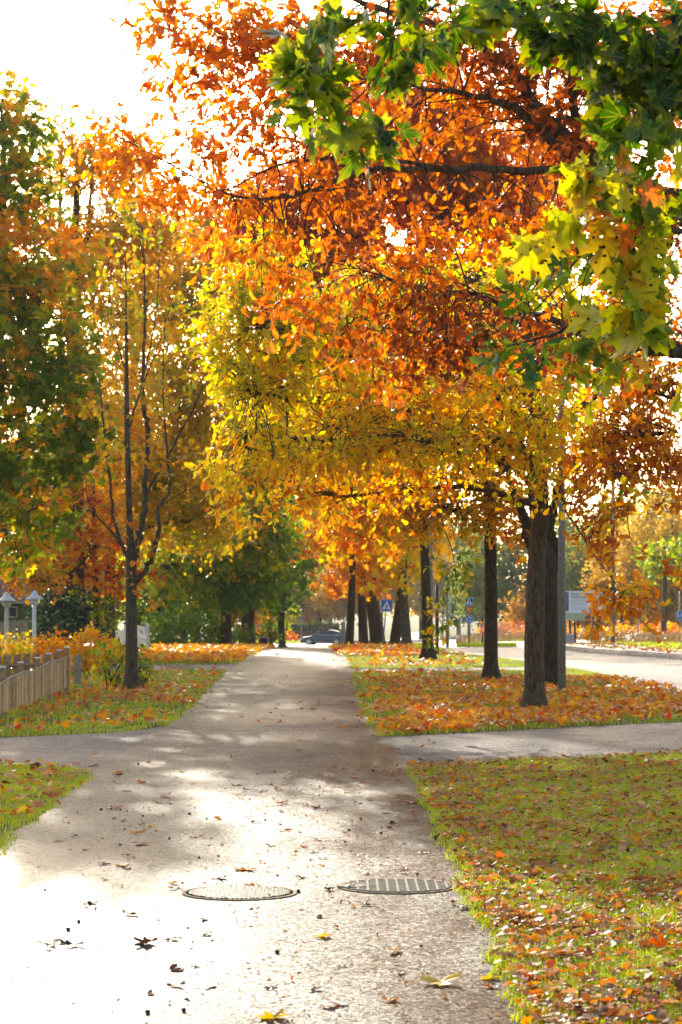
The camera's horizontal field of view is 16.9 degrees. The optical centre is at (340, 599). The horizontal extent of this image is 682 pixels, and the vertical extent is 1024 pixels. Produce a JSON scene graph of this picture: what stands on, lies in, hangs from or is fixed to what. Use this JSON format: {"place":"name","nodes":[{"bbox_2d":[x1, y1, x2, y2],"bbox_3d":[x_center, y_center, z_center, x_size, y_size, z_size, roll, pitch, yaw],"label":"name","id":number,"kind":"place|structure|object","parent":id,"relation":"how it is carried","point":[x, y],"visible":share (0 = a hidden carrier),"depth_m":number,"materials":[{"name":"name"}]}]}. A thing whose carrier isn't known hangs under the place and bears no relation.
{"place":"outdoors","nodes":[
{"label":"outdoors","id":0,"kind":"place"},
{"bbox_2d":[0,726,165,771],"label":"side path","id":1,"kind":"structure","parent":0,"point":[78,748],"depth_m":24.05,"materials":[{"name":"concrete"}]},
{"bbox_2d":[0,648,251,737],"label":"grass","id":2,"kind":"structure","parent":0,"point":[139,719],"depth_m":31.93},
{"bbox_2d":[30,664,235,670],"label":"side path","id":3,"kind":"structure","parent":0,"point":[207,667],"depth_m":53.35,"materials":[{"name":"concrete"}]},
{"bbox_2d":[0,647,529,1023],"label":"path","id":4,"kind":"structure","parent":0,"point":[86,973],"depth_m":12.58,"materials":[{"name":"concrete"}]},
{"bbox_2d":[182,885,296,900],"bbox_3d":[-0.533,1.541,12.070,0.606,0.014,0.606,0,0,0],"label":"manhole cover","id":5,"kind":"object","parent":4,"relation":"on","point":[238,893],"visible":1,"depth_m":12.04,"materials":[{"name":"metal"}]},
{"bbox_2d":[0,766,524,1023],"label":"leaf litter","id":6,"kind":"object","parent":4,"relation":"on","point":[299,972],"visible":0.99,"depth_m":11.30,"materials":[{"name":"brown plant"}]},
{"bbox_2d":[256,1009,289,1018],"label":"fallen leaf","id":7,"kind":"object","parent":4,"relation":"on","point":[268,1015],"visible":1,"depth_m":8.44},
{"bbox_2d":[135,648,435,777],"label":"leaf litter","id":8,"kind":"object","parent":4,"relation":"on","point":[357,715],"visible":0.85,"depth_m":29.22,"materials":[{"name":"orange plant"}]},
{"bbox_2d":[337,878,456,893],"bbox_3d":[0.300,1.540,12.350,0.647,0.017,0.644,0,0,0],"label":"drain grate","id":9,"kind":"object","parent":4,"relation":"on","point":[394,886],"visible":1,"depth_m":12.29,"materials":[{"name":"metal"}]},
{"bbox_2d":[417,972,462,985],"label":"fallen leaf","id":10,"kind":"object","parent":4,"relation":"on","point":[434,981],"visible":1,"depth_m":9.21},
{"bbox_2d":[0,608,681,1023],"bbox_3d":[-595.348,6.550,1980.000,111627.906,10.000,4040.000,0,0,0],"label":"ground","id":11,"kind":"structure","parent":0,"point":[414,622],"depth_m":32.46,"materials":[{"name":"plant"}]},
{"bbox_2d":[0,592,15,653],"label":"garden lamp","id":12,"kind":"object","parent":11,"relation":"on","point":[6,598],"visible":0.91,"depth_m":51.96,"materials":[{"name":"metal"}]},
{"bbox_2d":[0,617,27,648],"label":"picket fence","id":13,"kind":"object","parent":11,"relation":"on","point":[23,626],"visible":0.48,"depth_m":67.99,"materials":[{"name":"grey wood"}]},
{"bbox_2d":[0,577,32,648],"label":"garden hut","id":14,"kind":"object","parent":11,"relation":"on","point":[17,608],"visible":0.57,"depth_m":82.00,"materials":[{"name":"grey wood"}]},
{"bbox_2d":[0,624,34,672],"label":"garden shrub","id":15,"kind":"object","parent":11,"relation":"on","point":[12,648],"visible":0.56,"depth_m":46.88,"materials":[{"name":"yellow plant"}]},
{"bbox_2d":[0,653,56,678],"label":"board fence","id":16,"kind":"object","parent":11,"relation":"on","point":[27,664],"visible":0.41,"depth_m":38.49,"materials":[{"name":"brown wood"}]},
{"bbox_2d":[26,590,42,653],"bbox_3d":[-7.221,0.687,54.000,0.410,1.826,0.410,0,0,0],"label":"garden lamp","id":17,"kind":"object","parent":11,"relation":"on","point":[34,596],"visible":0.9,"depth_m":53.96,"materials":[{"name":"metal"}]},
{"bbox_2d":[0,647,81,716],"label":"slat fence","id":18,"kind":"object","parent":11,"relation":"on","point":[47,680],"visible":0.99,"depth_m":33.73,"materials":[{"name":"brown wood"}]},
{"bbox_2d":[17,631,68,669],"bbox_3d":[-6.359,1.128,47.916,1.305,0.974,1.373,0,0,0],"label":"garden shrub","id":19,"kind":"object","parent":11,"relation":"on","point":[52,647],"visible":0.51,"depth_m":47.88,"materials":[{"name":"orange plant"}]},
{"bbox_2d":[0,761,99,861],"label":"grass","id":20,"kind":"structure","parent":11,"relation":"on","point":[25,770],"depth_m":18.25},
{"bbox_2d":[0,758,97,837],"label":"leaf litter","id":21,"kind":"object","parent":20,"relation":"on","point":[46,773],"visible":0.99,"depth_m":18.85,"materials":[{"name":"orange plant"}]},
{"bbox_2d":[23,583,102,648],"bbox_3d":[-7.059,0.601,56.874,1.892,2.168,2.275,0,0,39],"label":"round shrub","id":22,"kind":"object","parent":11,"relation":"on","point":[48,608],"visible":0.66,"depth_m":56.72,"materials":[{"name":"green plant"}]},
{"bbox_2d":[40,628,87,669],"bbox_3d":[-6.074,1.105,50.015,1.243,1.014,1.177,0,0,24],"label":"garden shrub","id":23,"kind":"object","parent":11,"relation":"on","point":[60,640],"visible":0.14,"depth_m":49.88,"materials":[{"name":"orange plant"}]},
{"bbox_2d":[0,58,131,583],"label":"maple tree","id":24,"kind":"object","parent":11,"relation":"on","point":[33,369],"visible":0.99,"depth_m":48.53,"materials":[{"name":"green plant"}]},
{"bbox_2d":[36,459,117,640],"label":"linden tree","id":25,"kind":"object","parent":11,"relation":"on","point":[86,585],"visible":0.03,"depth_m":119.38,"materials":[{"name":"orange plant"}]},
{"bbox_2d":[0,480,165,655],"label":"rowan tree","id":26,"kind":"object","parent":11,"relation":"on","point":[73,552],"visible":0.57,"depth_m":57.28,"materials":[{"name":"orange plant"}]},
{"bbox_2d":[52,581,121,644],"bbox_3d":[-6.562,0.528,58.944,1.867,2.163,1.483,0,0,0],"label":"bush","id":27,"kind":"object","parent":11,"relation":"on","point":[105,613],"visible":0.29,"depth_m":58.89,"materials":[{"name":"green plant"}]},
{"bbox_2d":[68,620,116,673],"bbox_3d":[-5.264,1.013,48.005,1.102,1.246,1.169,0,0,31],"label":"garden shrub","id":28,"kind":"object","parent":11,"relation":"on","point":[74,650],"visible":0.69,"depth_m":47.83,"materials":[{"name":"orange plant"}]},
{"bbox_2d":[3,100,204,652],"bbox_3d":[-6.565,-5.774,62.161,6.355,14.954,7.178,0,0,0],"label":"maple tree","id":29,"kind":"object","parent":11,"relation":"on","point":[74,194],"visible":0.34,"depth_m":61.33,"materials":[{"name":"orange plant"}]},
{"bbox_2d":[85,470,138,636],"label":"linden tree","id":30,"kind":"object","parent":11,"relation":"on","point":[101,627],"visible":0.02,"depth_m":133.85,"materials":[{"name":"orange plant"}]},
{"bbox_2d":[101,630,124,665],"bbox_3d":[-5.407,1.163,53.972,0.822,0.905,1.002,0,0,30],"label":"garden shrub","id":31,"kind":"object","parent":11,"relation":"on","point":[109,640],"visible":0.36,"depth_m":53.94,"materials":[{"name":"green plant"}]},
{"bbox_2d":[0,656,234,734],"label":"leaf litter","id":32,"kind":"object","parent":11,"relation":"on","point":[166,696],"visible":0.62,"depth_m":34.31,"materials":[{"name":"orange plant"}]},
{"bbox_2d":[84,633,153,689],"bbox_3d":[-3.821,1.095,39.544,1.229,1.051,0.779,0,0,0],"label":"sapling bush","id":33,"kind":"object","parent":11,"relation":"on","point":[106,678],"visible":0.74,"depth_m":39.49,"materials":[{"name":"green plant"}]},
{"bbox_2d":[97,478,165,629],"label":"linden tree","id":34,"kind":"object","parent":11,"relation":"on","point":[118,614],"visible":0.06,"depth_m":123.37,"materials":[{"name":"orange plant"}]},
{"bbox_2d":[115,623,148,651],"bbox_3d":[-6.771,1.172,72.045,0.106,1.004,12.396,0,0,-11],"label":"utility cabinet","id":35,"kind":"object","parent":11,"relation":"on","point":[140,636],"visible":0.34,"depth_m":67.92,"materials":[{"name":"metal"}]},
{"bbox_2d":[120,630,157,688],"bbox_3d":[-3.411,1.051,39.312,0.742,1.124,0.598,0,0,42],"label":"sapling bush","id":36,"kind":"object","parent":11,"relation":"on","point":[141,661],"visible":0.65,"depth_m":39.20,"materials":[{"name":"green plant"}]},
{"bbox_2d":[77,182,217,691],"bbox_3d":[-3.324,-2.696,38.751,2.255,8.791,2.409,0,0,18],"label":"ash tree","id":37,"kind":"object","parent":11,"relation":"on","point":[131,551],"visible":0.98,"depth_m":38.63,"materials":[{"name":"yellow plant"}]},
{"bbox_2d":[43,178,258,644],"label":"maple tree","id":38,"kind":"object","parent":11,"relation":"on","point":[190,518],"visible":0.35,"depth_m":70.95,"materials":[{"name":"yellow plant"}]},
{"bbox_2d":[119,439,188,624],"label":"linden tree","id":39,"kind":"object","parent":11,"relation":"on","point":[158,609],"visible":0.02,"depth_m":99.71,"materials":[{"name":"green plant"}]},
{"bbox_2d":[140,599,209,644],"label":"green shrub","id":40,"kind":"object","parent":11,"relation":"on","point":[167,635],"visible":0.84,"depth_m":81.80,"materials":[{"name":"green plant"}]},
{"bbox_2d":[145,424,235,643],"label":"birch tree","id":41,"kind":"object","parent":11,"relation":"on","point":[193,606],"visible":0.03,"depth_m":97.81,"materials":[{"name":"green plant"}]},
{"bbox_2d":[177,605,234,643],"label":"green shrub","id":42,"kind":"object","parent":11,"relation":"on","point":[212,633],"visible":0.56,"depth_m":91.66,"materials":[{"name":"green plant"}]},
{"bbox_2d":[116,380,310,643],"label":"maple tree","id":43,"kind":"object","parent":11,"relation":"on","point":[223,580],"visible":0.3,"depth_m":89.07,"materials":[{"name":"green plant"}]},
{"bbox_2d":[217,623,262,643],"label":"green shrub","id":44,"kind":"object","parent":11,"relation":"on","point":[237,634],"visible":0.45,"depth_m":103.76,"materials":[{"name":"green plant"}]},
{"bbox_2d":[215,599,277,641],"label":"linden tree","id":45,"kind":"object","parent":11,"relation":"on","point":[240,620],"visible":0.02,"depth_m":131.33,"materials":[{"name":"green plant"}]},
{"bbox_2d":[216,466,300,643],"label":"linden tree","id":46,"kind":"object","parent":11,"relation":"on","point":[249,619],"visible":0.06,"depth_m":109.77,"materials":[{"name":"green plant"}]},
{"bbox_2d":[116,641,421,662],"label":"leaf litter","id":47,"kind":"object","parent":11,"relation":"on","point":[194,652],"visible":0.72,"depth_m":64.36,"materials":[{"name":"orange plant"}]},
{"bbox_2d":[255,623,285,647],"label":"green shrub","id":48,"kind":"object","parent":11,"relation":"on","point":[274,637],"visible":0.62,"depth_m":121.91,"materials":[{"name":"green plant"}]},
{"bbox_2d":[254,513,317,636],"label":"linden tree","id":49,"kind":"object","parent":11,"relation":"on","point":[270,623],"visible":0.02,"depth_m":148.93,"materials":[{"name":"green plant"}]},
{"bbox_2d":[257,468,322,647],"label":"linden tree","id":50,"kind":"object","parent":11,"relation":"on","point":[307,564],"visible":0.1,"depth_m":127.79,"materials":[{"name":"green plant"}]},
{"bbox_2d":[285,620,340,639],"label":"clipped hedge","id":51,"kind":"object","parent":11,"relation":"on","point":[310,629],"visible":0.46,"depth_m":251.65,"materials":[{"name":"green plant"}]},
{"bbox_2d":[288,566,355,623],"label":"maple tree","id":52,"kind":"object","parent":11,"relation":"on","point":[307,607],"visible":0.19,"depth_m":260.72,"materials":[{"name":"orange plant"}]},
{"bbox_2d":[289,345,374,643],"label":"oak tree","id":53,"kind":"object","parent":11,"relation":"on","point":[334,586],"visible":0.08,"depth_m":97.87,"materials":[{"name":"orange plant"}]},
{"bbox_2d":[301,374,389,643],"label":"oak tree","id":54,"kind":"object","parent":11,"relation":"on","point":[362,620],"visible":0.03,"depth_m":99.80,"materials":[{"name":"orange plant"}]},
{"bbox_2d":[309,556,394,625],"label":"maple tree","id":55,"kind":"object","parent":11,"relation":"on","point":[331,605],"visible":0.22,"depth_m":253.59,"materials":[{"name":"orange plant"}]},
{"bbox_2d":[59,0,681,420],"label":"oak tree","id":56,"kind":"object","parent":11,"relation":"on","point":[519,96],"visible":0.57,"depth_m":19.77,"materials":[{"name":"orange plant"}]},
{"bbox_2d":[327,335,437,644],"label":"oak tree","id":57,"kind":"object","parent":11,"relation":"on","point":[395,635],"visible":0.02,"depth_m":91.84,"materials":[{"name":"orange plant"}]},
{"bbox_2d":[356,373,409,643],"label":"oak tree","id":58,"kind":"object","parent":11,"relation":"on","point":[375,624],"depth_m":105.70,"materials":[{"name":"orange plant"}]},
{"bbox_2d":[380,599,392,643],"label":"crossing sign","id":59,"kind":"object","parent":11,"relation":"on","point":[386,606],"visible":0.94,"depth_m":83.96,"materials":[{"name":"metal"}]},
{"bbox_2d":[183,34,602,659],"bbox_3d":[1.993,-6.701,60.567,12.153,16.801,6.830,0,0,0],"label":"maple tree","id":60,"kind":"object","parent":11,"relation":"on","point":[359,242],"visible":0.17,"depth_m":58.94,"materials":[{"name":"orange plant"}]},
{"bbox_2d":[174,202,612,708],"bbox_3d":[0.995,-1.947,30.972,6.674,7.295,3.735,0,0,-16],"label":"oak tree","id":61,"kind":"object","parent":11,"relation":"on","point":[421,434],"visible":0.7,"depth_m":30.24,"materials":[{"name":"yellow plant"}]},
{"bbox_2d":[367,549,420,621],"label":"maple tree","id":62,"kind":"object","parent":11,"relation":"on","point":[392,593],"visible":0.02,"depth_m":289.15,"materials":[{"name":"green plant"}]},
{"bbox_2d":[329,334,460,644],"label":"oak tree","id":63,"kind":"object","parent":11,"relation":"on","point":[401,574],"visible":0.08,"depth_m":87.84,"materials":[{"name":"orange plant"}]},
{"bbox_2d":[383,520,460,638],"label":"maple tree","id":64,"kind":"object","parent":11,"relation":"on","point":[415,610],"visible":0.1,"depth_m":298.85,"materials":[{"name":"green plant"}]},
{"bbox_2d":[430,466,432,623],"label":"street lamp","id":65,"kind":"object","parent":11,"relation":"on","point":[431,571],"visible":0.04,"depth_m":65.96,"materials":[{"name":"metal"}]},
{"bbox_2d":[435,584,438,655],"bbox_3d":[2.679,0.604,64.000,0.115,2.092,0.115,0,0,0],"label":"pole","id":66,"kind":"object","parent":11,"relation":"on","point":[436,599],"visible":0.7,"depth_m":63.97,"materials":[{"name":"metal"}]},
{"bbox_2d":[446,586,448,647],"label":"pole","id":67,"kind":"object","parent":11,"relation":"on","point":[447,612],"visible":0.54,"depth_m":91.95,"materials":[{"name":"metal"}]},
{"bbox_2d":[310,268,612,680],"bbox_3d":[2.044,-2.349,42.760,5.111,8.098,7.422,0,0,36],"label":"oak tree","id":68,"kind":"object","parent":11,"relation":"on","point":[491,521],"visible":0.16,"depth_m":41.72,"materials":[{"name":"orange plant"}]},
{"bbox_2d":[439,569,484,636],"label":"aspen tree","id":69,"kind":"object","parent":11,"relation":"on","point":[472,614],"visible":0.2,"depth_m":249.82,"materials":[{"name":"grey plant"}]},
{"bbox_2d":[441,513,483,634],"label":"maple tree","id":70,"kind":"object","parent":11,"relation":"on","point":[456,562],"visible":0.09,"depth_m":319.15,"materials":[{"name":"green plant"}]},
{"bbox_2d":[253,0,681,360],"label":"maple tree","id":71,"kind":"object","parent":11,"relation":"on","point":[638,69],"visible":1,"depth_m":8.54,"materials":[{"name":"green plant"}]},
{"bbox_2d":[449,525,510,635],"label":"aspen tree","id":72,"kind":"object","parent":11,"relation":"on","point":[476,589],"visible":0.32,"depth_m":188.83,"materials":[{"name":"grey plant"}]},
{"bbox_2d":[472,617,520,637],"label":"scrub","id":73,"kind":"object","parent":11,"relation":"on","point":[504,626],"visible":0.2,"depth_m":164.85,"materials":[{"name":"orange plant"}]},
{"bbox_2d":[473,520,527,624],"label":"aspen tree","id":74,"kind":"object","parent":11,"relation":"on","point":[507,567],"visible":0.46,"depth_m":183.59,"materials":[{"name":"green plant"}]},
{"bbox_2d":[482,623,524,636],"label":"wire fence","id":75,"kind":"object","parent":11,"relation":"on","point":[509,630],"visible":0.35,"depth_m":149.99,"materials":[{"name":"metal"}]},
{"bbox_2d":[497,583,525,631],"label":"aspen tree","id":76,"kind":"object","parent":11,"relation":"on","point":[517,609],"visible":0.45,"depth_m":168.79,"materials":[{"name":"orange plant"}]},
{"bbox_2d":[349,647,681,735],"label":"leaf litter","id":77,"kind":"object","parent":11,"relation":"on","point":[499,716],"visible":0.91,"depth_m":33.81,"materials":[{"name":"orange plant"}]},
{"bbox_2d":[477,288,565,691],"bbox_3d":[2.968,-1.758,38.000,1.518,6.816,0.220,0,0,0],"label":"street lamp","id":78,"kind":"object","parent":11,"relation":"on","point":[561,616],"visible":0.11,"depth_m":37.95,"materials":[{"name":"metal"}]},
{"bbox_2d":[405,749,681,1023],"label":"grass","id":79,"kind":"structure","parent":11,"relation":"on","point":[652,952],"depth_m":13.33,"materials":[{"name":"plant"}]},
{"bbox_2d":[405,747,681,1023],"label":"leaf litter","id":80,"kind":"object","parent":79,"relation":"on","point":[585,1016],"visible":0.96,"depth_m":12.62,"materials":[{"name":"orange plant"}]},
{"bbox_2d":[591,1001,613,1018],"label":"fallen leaf","id":81,"kind":"object","parent":79,"relation":"on","point":[602,1008],"visible":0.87,"depth_m":8.37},
{"bbox_2d":[647,933,667,948],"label":"fallen leaf","id":82,"kind":"object","parent":79,"relation":"on","point":[653,941],"visible":0.87,"depth_m":10.02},
{"bbox_2d":[413,638,681,653],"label":"grass","id":83,"kind":"structure","parent":11,"relation":"on","point":[674,645],"depth_m":72.50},
{"bbox_2d":[554,502,588,631],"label":"aspen tree","id":84,"kind":"object","parent":11,"relation":"on","point":[568,523],"visible":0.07,"depth_m":214.20,"materials":[{"name":"yellow plant"}]},
{"bbox_2d":[466,216,681,441],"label":"oak tree","id":85,"kind":"object","parent":11,"relation":"on","point":[585,348],"visible":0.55,"depth_m":13.08,"materials":[{"name":"green plant"}]},
{"bbox_2d":[566,591,601,642],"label":"billboard","id":86,"kind":"object","parent":11,"relation":"on","point":[576,604],"visible":0.59,"depth_m":103.97,"materials":[{"name":"grey"}]},
{"bbox_2d":[565,522,607,630],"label":"aspen tree","id":87,"kind":"object","parent":11,"relation":"on","point":[573,575],"visible":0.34,"depth_m":188.63,"materials":[{"name":"green plant"}]},
{"bbox_2d":[505,279,681,686],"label":"oak tree","id":88,"kind":"object","parent":11,"relation":"on","point":[606,440],"visible":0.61,"depth_m":32.06,"materials":[{"name":"orange plant"}]},
{"bbox_2d":[567,605,628,631],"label":"aspen tree","id":89,"kind":"object","parent":11,"relation":"on","point":[586,621],"visible":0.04,"depth_m":218.72,"materials":[{"name":"plant"}]},
{"bbox_2d":[611,430,614,643],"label":"street lamp","id":90,"kind":"object","parent":11,"relation":"on","point":[612,619],"visible":0.06,"depth_m":77.95,"materials":[{"name":"metal"}]},
{"bbox_2d":[574,517,654,628],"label":"aspen tree","id":91,"kind":"object","parent":11,"relation":"on","point":[595,575],"visible":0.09,"depth_m":174.68,"materials":[{"name":"orange plant"}]},
{"bbox_2d":[602,620,660,633],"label":"scrub","id":92,"kind":"object","parent":11,"relation":"on","point":[625,627],"visible":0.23,"depth_m":139.75,"materials":[{"name":"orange plant"}]},
{"bbox_2d":[601,493,675,624],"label":"aspen tree","id":93,"kind":"object","parent":11,"relation":"on","point":[623,558],"visible":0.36,"depth_m":164.46,"materials":[{"name":"yellow plant"}]},
{"bbox_2d":[625,478,681,534],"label":"aspen tree","id":94,"kind":"object","parent":11,"relation":"on","point":[665,500],"visible":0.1,"depth_m":232.24,"materials":[{"name":"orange plant"}]},
{"bbox_2d":[627,495,681,629],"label":"aspen tree","id":95,"kind":"object","parent":11,"relation":"on","point":[671,614],"visible":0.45,"depth_m":159.02,"materials":[{"name":"yellow plant"}]},
{"bbox_2d":[630,531,681,631],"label":"aspen tree","id":96,"kind":"object","parent":11,"relation":"on","point":[673,552],"visible":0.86,"depth_m":129.20,"materials":[{"name":"green plant"}]},
{"bbox_2d":[639,621,680,633],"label":"scrub","id":97,"kind":"object","parent":11,"relation":"on","point":[670,625],"visible":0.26,"depth_m":131.17,"materials":[{"name":"orange plant"}]},
{"bbox_2d":[0,0,681,606],"label":"sky","id":98,"kind":"structure","parent":0,"point":[68,48],"materials":[{"name":"white"}]},
{"bbox_2d":[85,632,681,691],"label":"road","id":99,"kind":"structure","parent":0,"point":[662,670],"depth_m":57.65,"materials":[{"name":"asphalt"}]},
{"bbox_2d":[300,630,338,644],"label":"parked car","id":100,"kind":"object","parent":99,"relation":"on","point":[326,636],"visible":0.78,"depth_m":189.36,"materials":[{"name":"grey paint"}]},
{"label":"traffic island","id":101,"kind":"structure","parent":99,"relation":"on","visible":0},
{"bbox_2d":[465,597,473,647],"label":"road sign","id":102,"kind":"object","parent":101,"relation":"on","point":[468,618],"visible":0.91,"depth_m":87.94,"materials":[{"name":"metal"}]},
{"bbox_2d":[351,667,569,671],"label":"side path","id":103,"kind":"structure","parent":0,"point":[470,669],"depth_m":51.05,"materials":[{"name":"concrete"}]},
{"bbox_2d":[456,642,516,646],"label":"grass","id":104,"kind":"structure","parent":0,"point":[502,644],"depth_m":80.58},
{"bbox_2d":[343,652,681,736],"bbox_3d":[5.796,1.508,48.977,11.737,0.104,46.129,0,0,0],"label":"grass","id":105,"kind":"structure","parent":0,"point":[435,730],"depth_m":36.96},
{"bbox_2d":[380,722,681,763],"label":"side path","id":106,"kind":"structure","parent":0,"point":[590,740],"depth_m":24.90,"materials":[{"name":"concrete"}]},
{"bbox_2d":[458,627,681,643],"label":"dry grass","id":107,"kind":"structure","parent":0,"point":[641,636],"depth_m":103.44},
{"bbox_2d":[566,639,681,658],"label":"pavement","id":108,"kind":"structure","parent":0,"point":[637,651],"depth_m":64.50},
{"bbox_2d":[566,641,681,652],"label":"leaf litter","id":109,"kind":"object","parent":108,"relation":"on","point":[630,645],"visible":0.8,"depth_m":67.24,"materials":[{"name":"orange plant"}]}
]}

